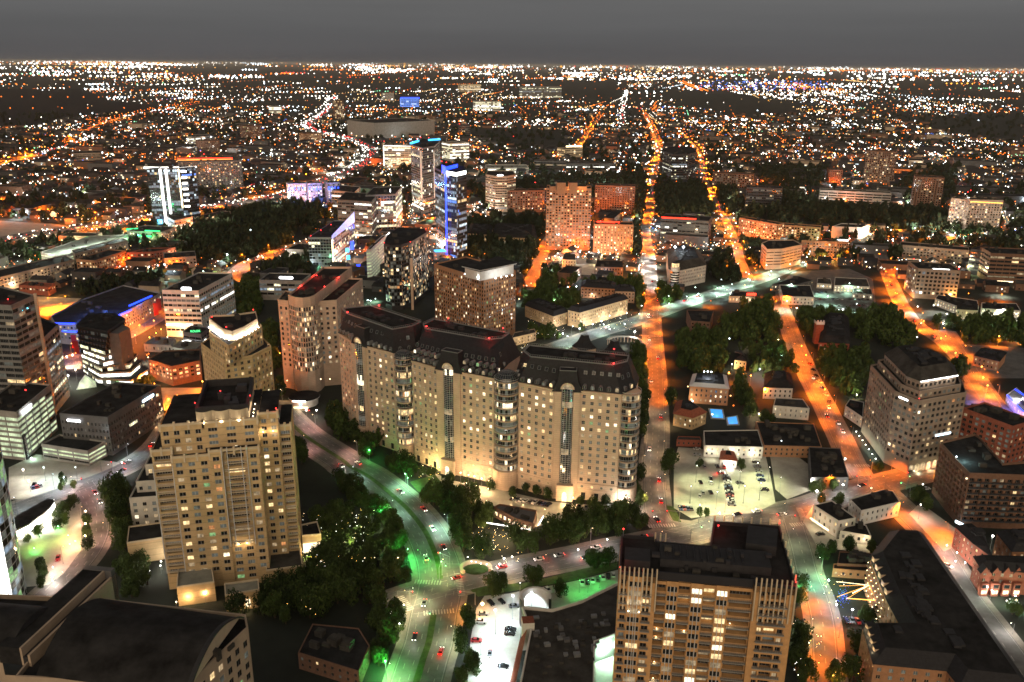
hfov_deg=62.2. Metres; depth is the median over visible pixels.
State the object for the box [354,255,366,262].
house
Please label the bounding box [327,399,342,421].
tree
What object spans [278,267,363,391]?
hotel tower
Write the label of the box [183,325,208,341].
shop
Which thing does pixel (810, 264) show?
house
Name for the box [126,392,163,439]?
window
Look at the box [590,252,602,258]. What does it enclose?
house
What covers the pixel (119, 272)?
house
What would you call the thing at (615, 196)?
apartment block
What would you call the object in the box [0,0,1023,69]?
sky
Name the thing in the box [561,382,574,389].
arched window
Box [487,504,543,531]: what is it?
garden restaurant
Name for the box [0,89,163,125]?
field
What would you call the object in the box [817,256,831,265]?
house
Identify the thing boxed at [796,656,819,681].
tree
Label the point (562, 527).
tree
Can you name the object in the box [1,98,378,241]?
road
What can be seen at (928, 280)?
office building
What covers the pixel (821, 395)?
road marking
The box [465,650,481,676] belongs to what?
tree
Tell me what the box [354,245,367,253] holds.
house
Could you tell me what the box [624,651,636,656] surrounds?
window
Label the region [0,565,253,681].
vaulted building
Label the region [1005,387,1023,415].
diner
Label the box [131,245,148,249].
house
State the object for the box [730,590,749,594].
window
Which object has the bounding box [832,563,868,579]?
garden house
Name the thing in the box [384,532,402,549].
tree
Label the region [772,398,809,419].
house
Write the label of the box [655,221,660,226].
house
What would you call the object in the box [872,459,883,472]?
tree
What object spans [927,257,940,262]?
house
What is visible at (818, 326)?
bell tower
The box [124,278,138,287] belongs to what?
house
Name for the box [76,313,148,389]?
stacked office
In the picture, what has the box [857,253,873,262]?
house
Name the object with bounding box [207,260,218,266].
house
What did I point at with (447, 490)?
tree
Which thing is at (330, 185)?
hotel
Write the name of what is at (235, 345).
apartment tower
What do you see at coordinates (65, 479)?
tree
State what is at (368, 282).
building
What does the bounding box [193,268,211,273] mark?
house
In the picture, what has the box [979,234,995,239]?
house
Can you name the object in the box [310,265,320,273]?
house
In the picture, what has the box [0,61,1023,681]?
ground
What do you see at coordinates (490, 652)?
car
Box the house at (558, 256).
[551,252,563,260]
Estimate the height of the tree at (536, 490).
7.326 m
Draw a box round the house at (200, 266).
[191,264,205,274]
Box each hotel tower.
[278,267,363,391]
[434,256,516,334]
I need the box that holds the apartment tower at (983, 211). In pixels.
[962,197,1003,229]
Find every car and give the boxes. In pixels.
[55,554,60,561]
[412,633,417,640]
[421,599,426,606]
[423,554,428,560]
[438,647,443,654]
[451,575,461,579]
[470,637,481,642]
[475,618,486,623]
[477,611,488,615]
[486,599,495,605]
[487,649,492,657]
[496,564,506,569]
[497,662,509,668]
[498,597,505,604]
[504,626,516,631]
[504,630,515,635]
[508,603,518,608]
[534,556,543,561]
[554,552,564,557]
[580,579,584,586]
[585,578,589,584]
[590,577,594,583]
[606,572,610,579]
[727,501,736,505]
[752,508,761,512]
[760,487,768,491]
[815,531,825,535]
[842,616,850,623]
[849,616,855,623]
[854,617,861,624]
[944,562,953,568]
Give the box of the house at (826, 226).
[821,223,828,230]
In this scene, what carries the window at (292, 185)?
in the hotel at (297, 190)
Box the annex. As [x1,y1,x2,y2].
[562,252,575,267]
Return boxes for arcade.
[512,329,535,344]
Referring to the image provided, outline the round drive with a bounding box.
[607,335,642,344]
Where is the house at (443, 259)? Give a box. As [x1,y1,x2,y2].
[438,258,450,261]
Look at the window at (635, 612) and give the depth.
251.28 m
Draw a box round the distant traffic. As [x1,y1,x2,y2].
[0,92,957,357]
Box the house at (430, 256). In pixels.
[428,252,432,259]
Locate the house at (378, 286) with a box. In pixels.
[371,282,385,292]
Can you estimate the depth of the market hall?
837.95 m
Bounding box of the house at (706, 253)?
[701,251,714,255]
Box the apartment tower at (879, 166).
[863,149,896,183]
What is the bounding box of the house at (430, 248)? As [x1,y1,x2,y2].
[428,246,433,252]
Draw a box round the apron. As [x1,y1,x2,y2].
[909,505,954,550]
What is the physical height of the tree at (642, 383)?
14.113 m
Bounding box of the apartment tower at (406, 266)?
[384,227,428,309]
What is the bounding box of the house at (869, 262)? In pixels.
[861,257,877,267]
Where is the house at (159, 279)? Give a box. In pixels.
[151,277,164,282]
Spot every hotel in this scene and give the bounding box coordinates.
[148,349,201,385]
[187,136,204,143]
[286,181,306,201]
[299,132,321,142]
[305,181,321,201]
[324,180,339,203]
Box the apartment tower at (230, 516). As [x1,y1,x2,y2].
[127,377,320,610]
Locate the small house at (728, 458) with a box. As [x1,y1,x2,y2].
[719,450,737,468]
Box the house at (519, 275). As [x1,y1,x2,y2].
[516,273,523,278]
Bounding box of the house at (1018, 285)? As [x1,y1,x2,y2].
[1012,280,1023,290]
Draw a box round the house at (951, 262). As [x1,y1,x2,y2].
[944,259,956,266]
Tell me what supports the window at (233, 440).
in the apartment tower at (230, 516)
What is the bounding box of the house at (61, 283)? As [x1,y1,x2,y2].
[54,279,67,287]
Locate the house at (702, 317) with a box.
[686,310,713,330]
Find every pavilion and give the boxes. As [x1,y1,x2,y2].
[288,390,319,408]
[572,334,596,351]
[601,340,626,354]
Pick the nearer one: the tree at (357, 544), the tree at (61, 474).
the tree at (357, 544)
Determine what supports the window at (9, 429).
in the office building at (28, 423)
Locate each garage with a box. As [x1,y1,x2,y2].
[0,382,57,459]
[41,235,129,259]
[41,434,107,465]
[286,243,308,256]
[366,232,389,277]
[676,436,700,446]
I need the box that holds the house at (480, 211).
[475,209,482,214]
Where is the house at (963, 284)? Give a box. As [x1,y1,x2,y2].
[958,280,975,288]
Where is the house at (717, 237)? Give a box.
[713,234,723,240]
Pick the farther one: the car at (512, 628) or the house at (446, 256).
the house at (446, 256)
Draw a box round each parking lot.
[0,221,64,239]
[37,296,80,316]
[161,388,201,410]
[466,570,617,681]
[576,264,594,274]
[674,447,774,517]
[770,457,809,498]
[775,269,875,312]
[803,506,869,552]
[961,344,1023,377]
[963,382,1012,411]
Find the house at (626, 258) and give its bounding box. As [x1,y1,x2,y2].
[620,254,638,262]
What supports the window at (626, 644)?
in the corner tower at (737, 624)
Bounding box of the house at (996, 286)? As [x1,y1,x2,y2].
[982,280,1009,292]
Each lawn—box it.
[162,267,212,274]
[410,475,439,495]
[471,563,616,596]
[666,505,680,521]
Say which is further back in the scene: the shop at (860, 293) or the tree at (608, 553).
the shop at (860, 293)
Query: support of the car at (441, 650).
on the road at (417, 544)
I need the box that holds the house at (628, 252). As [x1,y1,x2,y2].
[621,250,630,254]
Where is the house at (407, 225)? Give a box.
[402,223,415,226]
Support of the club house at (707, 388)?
on the ground at (274, 643)
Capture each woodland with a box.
[0,110,1023,295]
[133,264,1023,396]
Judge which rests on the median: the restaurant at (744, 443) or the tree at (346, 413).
the tree at (346, 413)
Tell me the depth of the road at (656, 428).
579.66 m
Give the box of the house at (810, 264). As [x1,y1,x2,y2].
[806,260,819,268]
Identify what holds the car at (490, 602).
on the parking lot at (503, 647)
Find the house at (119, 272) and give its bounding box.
[106,268,124,275]
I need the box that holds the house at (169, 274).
[164,270,185,279]
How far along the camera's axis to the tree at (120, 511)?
420.48 m
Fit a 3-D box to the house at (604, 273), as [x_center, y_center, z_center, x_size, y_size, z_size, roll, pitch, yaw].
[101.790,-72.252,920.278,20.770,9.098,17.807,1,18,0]
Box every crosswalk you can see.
[69,483,83,492]
[398,596,413,610]
[414,579,440,584]
[423,608,453,615]
[454,573,464,595]
[648,523,675,527]
[797,508,805,518]
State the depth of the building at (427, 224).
1182.00 m
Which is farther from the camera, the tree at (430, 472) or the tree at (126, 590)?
the tree at (430, 472)
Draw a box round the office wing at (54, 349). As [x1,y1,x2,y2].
[41,318,69,411]
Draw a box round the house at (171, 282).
[168,279,181,286]
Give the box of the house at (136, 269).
[132,266,148,273]
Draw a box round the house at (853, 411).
[844,399,863,426]
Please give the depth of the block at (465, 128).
2746.36 m
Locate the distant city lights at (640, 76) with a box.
[0,60,1023,313]
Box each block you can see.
[0,255,74,288]
[51,285,162,353]
[71,237,128,263]
[76,249,126,268]
[126,225,176,241]
[126,247,175,263]
[164,251,196,268]
[187,134,210,138]
[200,211,230,218]
[269,106,281,113]
[338,304,641,502]
[382,93,393,100]
[458,84,480,91]
[458,124,469,134]
[473,100,500,110]
[507,182,544,211]
[510,582,646,681]
[519,86,561,97]
[525,298,567,327]
[567,293,628,327]
[593,221,633,254]
[594,182,634,213]
[712,171,753,188]
[738,216,783,239]
[783,223,820,240]
[801,238,831,255]
[801,239,848,256]
[825,167,842,185]
[856,345,966,473]
[858,530,1023,681]
[900,241,968,262]
[932,434,1023,528]
[958,402,1023,462]
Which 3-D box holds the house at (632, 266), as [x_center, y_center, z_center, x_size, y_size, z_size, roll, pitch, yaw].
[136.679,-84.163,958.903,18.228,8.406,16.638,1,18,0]
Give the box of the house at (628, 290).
[615,284,634,302]
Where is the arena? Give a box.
[347,118,434,138]
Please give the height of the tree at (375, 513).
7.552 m
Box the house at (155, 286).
[138,281,165,291]
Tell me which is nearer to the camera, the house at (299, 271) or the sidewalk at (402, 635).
the sidewalk at (402, 635)
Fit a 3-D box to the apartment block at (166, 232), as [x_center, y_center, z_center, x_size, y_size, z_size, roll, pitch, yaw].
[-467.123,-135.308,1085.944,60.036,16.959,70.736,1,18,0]
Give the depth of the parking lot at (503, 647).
348.60 m
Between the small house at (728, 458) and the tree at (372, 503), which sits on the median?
the tree at (372, 503)
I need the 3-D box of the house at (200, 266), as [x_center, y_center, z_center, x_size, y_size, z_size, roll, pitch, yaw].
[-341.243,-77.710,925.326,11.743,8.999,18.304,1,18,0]
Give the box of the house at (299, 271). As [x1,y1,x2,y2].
[291,269,305,272]
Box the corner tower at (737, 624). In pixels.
[613,515,797,681]
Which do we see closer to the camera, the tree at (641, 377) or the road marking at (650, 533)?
the road marking at (650, 533)
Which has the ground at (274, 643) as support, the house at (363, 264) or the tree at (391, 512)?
the house at (363, 264)
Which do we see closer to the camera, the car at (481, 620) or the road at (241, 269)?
the car at (481, 620)
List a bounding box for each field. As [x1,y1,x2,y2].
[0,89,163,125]
[671,78,864,93]
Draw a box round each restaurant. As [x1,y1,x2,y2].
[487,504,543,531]
[703,430,762,457]
[728,289,755,302]
[779,285,813,304]
[810,500,855,537]
[848,489,899,523]
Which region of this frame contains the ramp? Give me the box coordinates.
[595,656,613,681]
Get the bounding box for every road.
[0,103,200,165]
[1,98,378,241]
[12,402,293,514]
[34,485,109,595]
[64,310,164,368]
[230,240,307,280]
[278,409,460,681]
[383,467,935,609]
[454,139,558,157]
[525,240,546,286]
[547,260,805,347]
[577,114,603,147]
[619,91,626,123]
[641,114,694,535]
[678,130,752,277]
[773,296,871,478]
[783,516,837,681]
[868,484,1023,676]
[877,254,958,357]
[938,330,1003,408]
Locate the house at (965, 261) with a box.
[962,258,968,266]
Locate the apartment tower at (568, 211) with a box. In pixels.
[545,181,591,249]
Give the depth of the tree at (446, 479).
449.04 m
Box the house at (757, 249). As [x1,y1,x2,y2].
[751,246,760,251]
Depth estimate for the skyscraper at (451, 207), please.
989.03 m
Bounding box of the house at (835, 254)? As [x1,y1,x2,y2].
[834,253,851,259]
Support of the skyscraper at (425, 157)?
on the ground at (274, 643)
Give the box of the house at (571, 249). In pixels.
[562,246,576,253]
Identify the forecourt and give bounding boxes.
[435,474,606,526]
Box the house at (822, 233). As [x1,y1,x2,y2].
[820,231,830,236]
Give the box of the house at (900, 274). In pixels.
[896,270,906,278]
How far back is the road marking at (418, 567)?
382.11 m
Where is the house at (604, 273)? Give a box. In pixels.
[597,270,614,278]
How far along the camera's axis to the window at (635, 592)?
249.33 m
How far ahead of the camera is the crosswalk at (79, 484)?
461.53 m
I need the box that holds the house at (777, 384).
[763,370,793,398]
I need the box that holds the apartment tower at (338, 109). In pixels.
[333,100,343,118]
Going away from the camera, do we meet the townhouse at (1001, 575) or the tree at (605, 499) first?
the townhouse at (1001, 575)
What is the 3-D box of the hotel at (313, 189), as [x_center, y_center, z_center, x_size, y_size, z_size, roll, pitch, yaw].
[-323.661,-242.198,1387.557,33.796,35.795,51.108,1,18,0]
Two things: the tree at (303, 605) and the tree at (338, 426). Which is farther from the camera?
the tree at (338, 426)
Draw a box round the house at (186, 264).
[172,263,188,270]
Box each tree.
[23,533,31,542]
[31,523,44,536]
[34,556,47,569]
[36,564,48,577]
[36,573,45,588]
[51,516,63,529]
[52,506,63,517]
[56,500,68,512]
[56,510,69,524]
[58,471,63,478]
[58,482,64,490]
[60,476,67,484]
[63,497,74,510]
[67,493,79,505]
[70,479,76,488]
[80,534,95,550]
[81,513,92,523]
[81,523,92,536]
[96,479,119,502]
[102,471,125,489]
[103,486,116,506]
[103,488,129,517]
[104,494,131,524]
[105,476,131,497]
[108,514,133,541]
[110,470,125,483]
[110,523,127,551]
[111,517,119,533]
[111,551,132,573]
[117,550,140,579]
[119,577,139,598]
[121,568,142,593]
[128,552,150,576]
[133,548,148,559]
[138,564,151,586]
[223,587,250,613]
[251,590,271,614]
[259,574,279,595]
[260,589,284,617]
[270,578,286,593]
[272,566,289,588]
[274,382,285,395]
[277,584,295,611]
[279,604,290,623]
[285,564,306,588]
[288,576,306,604]
[292,582,312,613]
[294,564,306,585]
[296,436,306,446]
[296,443,307,458]
[297,451,305,464]
[297,591,319,618]
[303,547,320,563]
[305,558,316,567]
[305,561,319,579]
[305,571,323,584]
[307,503,324,521]
[307,580,333,616]
[309,513,326,531]
[312,561,326,581]
[314,539,335,561]
[319,503,336,525]
[320,527,332,540]
[321,510,341,529]
[321,563,345,585]
[322,552,336,566]
[323,542,345,559]
[324,404,340,429]
[325,399,335,412]
[326,406,345,427]
[326,535,338,552]
[326,575,346,603]
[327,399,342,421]
[327,517,343,534]
[328,554,345,576]
[331,467,344,480]
[332,523,346,538]
[333,416,347,439]
[335,407,349,422]
[335,472,347,491]
[335,532,346,551]
[338,556,353,571]
[339,575,360,606]
[341,421,349,441]
[342,522,348,537]
[343,508,355,527]
[343,548,355,564]
[344,419,356,441]
[344,498,354,514]
[344,526,361,547]
[346,422,358,441]
[346,471,364,489]
[349,536,364,553]
[350,429,363,444]
[350,551,365,568]
[353,515,375,538]
[355,559,364,572]
[357,436,366,455]
[357,482,366,493]
[358,504,373,521]
[358,548,376,567]
[360,539,379,557]
[361,442,371,457]
[361,489,368,500]
[363,432,379,454]
[364,600,387,628]
[366,496,378,515]
[367,567,388,584]
[368,583,387,605]
[369,493,378,509]
[369,635,389,651]
[370,609,385,635]
[370,645,388,666]
[371,517,380,531]
[372,427,384,442]
[372,533,385,552]
[373,508,385,520]
[375,507,385,523]
[376,616,400,643]
[377,495,390,513]
[379,555,402,582]
[381,605,406,638]
[382,525,393,546]
[382,547,395,567]
[383,517,390,527]
[384,451,399,472]
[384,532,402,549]
[386,507,398,520]
[387,514,403,530]
[388,596,405,613]
[391,548,408,564]
[392,454,408,474]
[394,526,408,548]
[395,447,415,464]
[398,563,412,582]
[399,454,419,477]
[418,465,426,475]
[419,478,444,505]
[426,465,436,476]
[438,471,454,493]
[438,483,452,505]
[438,490,461,514]
[447,504,460,518]
[448,503,472,528]
[448,515,470,539]
[452,624,468,645]
[453,484,467,503]
[453,521,475,551]
[453,665,467,681]
[454,633,468,654]
[458,501,475,516]
[459,603,475,619]
[461,478,480,504]
[463,609,475,629]
[463,646,477,668]
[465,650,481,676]
[472,499,482,515]
[473,511,486,528]
[473,529,494,560]
[480,500,495,524]
[482,570,499,586]
[486,477,495,490]
[488,577,504,597]
[494,571,507,587]
[503,518,523,543]
[508,485,516,496]
[514,525,539,553]
[521,482,530,492]
[522,563,533,581]
[525,566,541,585]
[532,484,541,494]
[537,512,563,545]
[537,564,544,582]
[542,486,552,498]
[553,576,568,597]
[556,517,566,539]
[560,512,579,541]
[562,503,571,516]
[565,502,584,524]
[567,510,580,519]
[569,516,586,544]
[575,494,584,505]
[580,506,600,535]
[584,547,597,567]
[586,495,597,506]
[587,501,609,520]
[588,550,604,568]
[597,510,609,533]
[600,493,610,505]
[601,546,617,566]
[606,506,617,531]
[610,499,632,528]
[613,517,626,536]
[617,494,639,519]
[631,510,649,529]
[635,462,646,480]
[635,478,641,493]
[635,489,648,507]
[637,422,646,437]
[638,374,646,385]
[638,380,650,393]
[639,399,649,409]
[639,407,648,424]
[640,386,651,400]
[660,452,679,474]
[664,386,677,405]
[664,447,675,460]
[695,457,703,466]
[696,506,702,516]
[703,507,709,516]
[733,387,744,401]
[737,388,750,405]
[737,457,744,466]
[739,461,745,469]
[742,402,757,417]
[744,390,756,401]
[744,399,756,409]
[759,408,769,421]
[768,413,775,421]
[788,644,811,670]
[790,632,806,648]
[791,616,813,643]
[794,571,809,592]
[794,636,808,656]
[796,587,807,604]
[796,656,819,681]
[808,480,817,492]
[814,542,830,560]
[816,478,826,491]
[817,492,825,502]
[824,661,844,681]
[827,539,837,552]
[829,476,838,490]
[829,658,840,668]
[832,491,844,503]
[840,652,864,681]
[842,534,856,551]
[843,535,853,551]
[846,627,861,653]
[857,604,873,622]
[866,538,876,552]
[868,604,878,621]
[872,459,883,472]
[909,486,921,501]
[915,484,925,501]
[920,492,929,503]
[922,496,932,510]
[1005,596,1023,615]
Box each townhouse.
[952,523,991,566]
[970,555,1023,595]
[992,528,1023,555]
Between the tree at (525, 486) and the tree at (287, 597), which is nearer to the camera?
the tree at (287, 597)
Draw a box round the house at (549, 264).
[548,262,560,267]
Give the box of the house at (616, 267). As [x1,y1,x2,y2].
[595,260,622,275]
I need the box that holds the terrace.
[18,501,80,586]
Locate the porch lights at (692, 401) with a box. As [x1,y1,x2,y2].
[146,249,1016,599]
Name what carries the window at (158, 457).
in the apartment tower at (230, 516)
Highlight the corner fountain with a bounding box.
[460,559,491,574]
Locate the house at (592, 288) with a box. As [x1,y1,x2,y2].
[581,279,615,298]
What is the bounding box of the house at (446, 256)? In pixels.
[439,254,452,259]
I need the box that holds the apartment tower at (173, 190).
[143,166,200,225]
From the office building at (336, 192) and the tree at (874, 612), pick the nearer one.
the tree at (874, 612)
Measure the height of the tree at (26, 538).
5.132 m
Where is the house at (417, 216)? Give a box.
[410,212,420,218]
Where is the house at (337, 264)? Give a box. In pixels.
[328,261,349,266]
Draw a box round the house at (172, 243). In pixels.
[161,242,177,245]
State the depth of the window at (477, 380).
456.12 m
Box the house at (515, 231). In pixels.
[494,223,535,241]
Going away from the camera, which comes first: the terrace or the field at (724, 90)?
the terrace
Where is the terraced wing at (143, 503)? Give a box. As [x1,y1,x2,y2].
[129,454,182,524]
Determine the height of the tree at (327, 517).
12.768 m
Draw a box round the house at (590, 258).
[586,254,599,263]
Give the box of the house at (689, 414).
[673,400,706,429]
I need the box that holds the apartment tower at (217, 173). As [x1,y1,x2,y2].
[177,158,243,190]
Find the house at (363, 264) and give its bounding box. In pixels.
[360,261,366,271]
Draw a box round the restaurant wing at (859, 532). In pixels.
[839,521,870,544]
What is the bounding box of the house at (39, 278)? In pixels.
[29,275,53,282]
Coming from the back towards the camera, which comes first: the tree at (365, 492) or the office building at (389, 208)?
the office building at (389, 208)
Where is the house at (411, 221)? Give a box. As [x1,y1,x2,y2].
[404,218,416,223]
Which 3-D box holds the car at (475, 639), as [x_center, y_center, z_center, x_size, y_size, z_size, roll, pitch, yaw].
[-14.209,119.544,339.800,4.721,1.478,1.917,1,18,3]
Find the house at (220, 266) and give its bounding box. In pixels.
[210,260,227,271]
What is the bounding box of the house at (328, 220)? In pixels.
[326,218,337,223]
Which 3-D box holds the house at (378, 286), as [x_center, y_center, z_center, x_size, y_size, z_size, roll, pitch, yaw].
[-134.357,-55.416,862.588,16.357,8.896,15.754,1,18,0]
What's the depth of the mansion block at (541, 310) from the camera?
757.05 m
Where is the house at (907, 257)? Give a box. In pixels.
[904,255,920,259]
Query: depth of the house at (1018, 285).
885.91 m
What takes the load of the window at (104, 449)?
in the parking garage at (59, 447)
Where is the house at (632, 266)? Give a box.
[626,262,639,271]
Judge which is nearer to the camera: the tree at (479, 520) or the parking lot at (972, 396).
the tree at (479, 520)
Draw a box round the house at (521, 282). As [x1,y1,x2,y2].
[516,279,524,288]
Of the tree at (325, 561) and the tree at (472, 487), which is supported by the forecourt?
the tree at (472, 487)
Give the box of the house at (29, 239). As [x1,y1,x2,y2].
[26,237,35,243]
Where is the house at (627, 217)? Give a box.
[622,215,634,221]
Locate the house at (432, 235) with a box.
[430,233,435,238]
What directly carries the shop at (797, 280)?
on the ground at (274, 643)
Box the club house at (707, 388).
[689,371,729,405]
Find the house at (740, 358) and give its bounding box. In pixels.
[734,350,746,369]
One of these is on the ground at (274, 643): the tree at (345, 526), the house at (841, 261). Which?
the house at (841, 261)
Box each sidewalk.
[11,400,297,516]
[27,483,113,594]
[64,308,164,368]
[227,239,305,281]
[297,409,467,681]
[386,469,933,614]
[525,236,548,286]
[545,264,805,348]
[638,114,695,530]
[773,304,874,478]
[778,518,848,681]
[874,254,951,358]
[893,488,1023,651]
[934,330,1001,398]
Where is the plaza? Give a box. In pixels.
[9,454,119,498]
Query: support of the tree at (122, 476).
on the ground at (274, 643)
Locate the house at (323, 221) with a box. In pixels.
[316,219,325,225]
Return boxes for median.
[294,424,442,681]
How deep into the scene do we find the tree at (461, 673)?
312.95 m
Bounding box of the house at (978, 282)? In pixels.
[974,279,996,286]
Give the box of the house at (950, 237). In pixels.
[940,233,955,240]
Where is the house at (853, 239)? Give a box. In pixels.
[850,237,858,244]
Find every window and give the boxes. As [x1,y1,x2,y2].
[0,301,47,390]
[0,339,8,342]
[4,310,11,313]
[4,362,12,365]
[5,316,12,319]
[6,417,17,421]
[7,423,18,426]
[8,428,19,431]
[9,433,20,436]
[10,438,20,441]
[11,351,19,354]
[11,443,21,446]
[11,448,23,452]
[12,453,23,457]
[50,329,67,397]
[89,445,104,455]
[89,449,105,458]
[90,453,105,462]
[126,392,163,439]
[127,296,161,325]
[147,168,199,225]
[155,455,169,459]
[156,464,170,466]
[157,471,171,474]
[163,277,235,330]
[163,418,286,570]
[178,162,227,187]
[203,351,272,389]
[209,434,217,437]
[219,640,250,681]
[226,426,234,429]
[227,433,235,436]
[228,439,236,442]
[228,453,243,457]
[228,468,244,472]
[230,490,246,494]
[241,126,261,137]
[244,425,253,428]
[245,431,253,434]
[246,438,254,441]
[288,185,305,200]
[292,291,362,354]
[296,282,343,371]
[303,542,317,552]
[308,223,355,264]
[340,337,617,483]
[354,337,362,343]
[372,199,376,233]
[387,191,402,228]
[393,234,428,305]
[411,144,440,214]
[435,170,466,257]
[435,268,514,331]
[442,143,446,159]
[442,362,453,369]
[458,86,480,89]
[486,177,515,208]
[519,87,561,96]
[526,192,543,208]
[546,190,590,246]
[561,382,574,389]
[595,187,611,209]
[616,580,784,681]
[623,668,635,673]
[623,676,634,681]
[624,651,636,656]
[624,660,635,665]
[625,634,637,639]
[625,643,636,648]
[626,617,638,622]
[626,625,637,631]
[627,608,638,613]
[628,599,639,604]
[629,581,640,587]
[629,590,640,595]
[662,153,695,179]
[679,586,688,589]
[712,174,743,187]
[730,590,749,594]
[739,220,748,233]
[768,190,781,204]
[863,358,963,459]
[863,579,895,633]
[875,152,896,181]
[920,462,924,470]
[930,179,943,206]
[940,455,1023,521]
[948,200,960,223]
[961,413,966,430]
[973,202,1002,226]
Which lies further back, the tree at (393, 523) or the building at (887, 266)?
the building at (887, 266)
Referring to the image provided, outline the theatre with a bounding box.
[831,223,869,238]
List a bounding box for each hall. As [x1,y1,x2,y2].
[19,281,55,295]
[144,336,175,351]
[171,340,201,354]
[485,165,528,173]
[557,146,582,156]
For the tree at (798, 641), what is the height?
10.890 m
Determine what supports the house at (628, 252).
on the ground at (274, 643)
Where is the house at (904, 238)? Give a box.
[901,234,913,240]
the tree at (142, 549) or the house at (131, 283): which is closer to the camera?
the tree at (142, 549)
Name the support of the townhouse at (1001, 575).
on the ground at (274, 643)
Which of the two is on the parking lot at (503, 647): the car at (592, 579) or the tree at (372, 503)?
the car at (592, 579)
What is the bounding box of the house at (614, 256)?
[606,253,618,259]
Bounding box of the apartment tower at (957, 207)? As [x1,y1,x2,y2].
[947,190,970,224]
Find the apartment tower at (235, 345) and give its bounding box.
[201,309,274,446]
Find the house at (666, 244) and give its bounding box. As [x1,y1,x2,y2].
[660,241,672,249]
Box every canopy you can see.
[16,498,54,536]
[836,581,874,601]
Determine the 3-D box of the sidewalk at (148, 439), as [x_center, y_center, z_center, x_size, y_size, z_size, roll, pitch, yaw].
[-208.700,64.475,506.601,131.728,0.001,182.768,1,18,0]
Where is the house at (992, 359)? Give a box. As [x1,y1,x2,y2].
[973,347,1006,370]
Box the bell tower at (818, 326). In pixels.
[812,319,824,343]
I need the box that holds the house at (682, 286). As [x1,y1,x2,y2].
[671,283,684,291]
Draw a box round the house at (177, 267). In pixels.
[167,265,187,273]
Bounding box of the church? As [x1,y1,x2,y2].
[818,312,849,350]
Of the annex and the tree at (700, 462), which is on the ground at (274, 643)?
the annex
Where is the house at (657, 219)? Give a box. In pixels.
[653,217,660,224]
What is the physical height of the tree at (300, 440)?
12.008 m
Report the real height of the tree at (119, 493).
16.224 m
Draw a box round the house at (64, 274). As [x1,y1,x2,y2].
[54,267,74,280]
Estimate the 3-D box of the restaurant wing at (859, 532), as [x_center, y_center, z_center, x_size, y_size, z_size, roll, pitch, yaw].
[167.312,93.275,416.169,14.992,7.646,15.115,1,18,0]
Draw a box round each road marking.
[16,437,153,509]
[41,482,108,595]
[294,410,460,681]
[389,470,932,607]
[553,264,804,345]
[640,116,694,534]
[693,147,753,277]
[776,302,866,478]
[783,517,836,666]
[878,258,960,354]
[896,493,1023,674]
[938,330,1001,405]
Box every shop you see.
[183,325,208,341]
[298,624,370,681]
[755,419,821,457]
[771,276,812,291]
[807,447,848,488]
[816,277,831,288]
[833,277,869,292]
[837,549,871,566]
[852,288,872,299]
[934,295,978,312]
[956,301,977,318]
[980,301,1020,317]
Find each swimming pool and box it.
[432,249,445,259]
[708,408,724,419]
[726,415,739,425]
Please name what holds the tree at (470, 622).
on the ground at (274, 643)
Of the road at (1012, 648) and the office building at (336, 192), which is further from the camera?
the office building at (336, 192)
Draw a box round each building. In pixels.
[0,247,16,258]
[0,256,9,268]
[0,286,56,414]
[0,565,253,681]
[30,241,60,256]
[59,232,101,240]
[59,382,164,455]
[71,267,105,280]
[73,150,102,160]
[125,257,158,270]
[161,240,189,244]
[162,272,235,336]
[167,214,192,227]
[195,139,219,152]
[240,124,261,138]
[250,260,287,272]
[259,273,310,299]
[260,267,288,278]
[308,212,359,267]
[331,185,360,207]
[337,192,377,236]
[348,266,364,277]
[355,275,383,288]
[358,235,378,245]
[365,186,402,232]
[379,229,394,235]
[380,262,384,276]
[383,144,410,167]
[400,97,418,106]
[415,217,435,230]
[442,141,468,161]
[486,171,515,211]
[514,265,519,272]
[516,283,518,293]
[534,159,566,171]
[557,265,581,284]
[566,161,614,171]
[598,209,623,219]
[604,211,620,220]
[660,213,711,236]
[662,146,696,182]
[664,232,708,248]
[666,246,706,285]
[683,211,704,215]
[745,185,782,207]
[760,240,801,269]
[818,188,891,206]
[851,242,892,254]
[877,259,907,273]
[887,229,918,237]
[904,260,960,298]
[956,267,970,278]
[967,245,994,274]
[977,247,1023,282]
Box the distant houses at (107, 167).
[0,110,1023,239]
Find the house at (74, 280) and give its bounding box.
[71,279,85,286]
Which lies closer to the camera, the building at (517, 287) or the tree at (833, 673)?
the tree at (833, 673)
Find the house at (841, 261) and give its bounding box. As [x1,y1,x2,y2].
[836,257,853,265]
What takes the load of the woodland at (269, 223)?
on the ground at (274, 643)
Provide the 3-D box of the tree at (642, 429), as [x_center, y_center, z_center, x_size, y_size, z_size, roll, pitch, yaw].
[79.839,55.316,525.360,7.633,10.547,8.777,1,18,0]
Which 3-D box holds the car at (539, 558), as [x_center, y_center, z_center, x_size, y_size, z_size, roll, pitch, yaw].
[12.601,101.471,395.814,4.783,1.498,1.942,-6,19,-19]
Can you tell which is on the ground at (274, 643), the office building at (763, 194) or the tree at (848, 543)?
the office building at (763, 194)
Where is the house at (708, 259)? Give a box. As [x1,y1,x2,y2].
[705,256,712,267]
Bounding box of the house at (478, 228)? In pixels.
[468,223,492,240]
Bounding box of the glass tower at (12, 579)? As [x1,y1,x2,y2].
[0,443,26,594]
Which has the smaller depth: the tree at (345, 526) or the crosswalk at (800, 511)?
the tree at (345, 526)
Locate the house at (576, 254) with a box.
[570,252,578,259]
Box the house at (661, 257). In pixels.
[656,253,666,261]
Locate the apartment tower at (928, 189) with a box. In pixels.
[910,175,944,206]

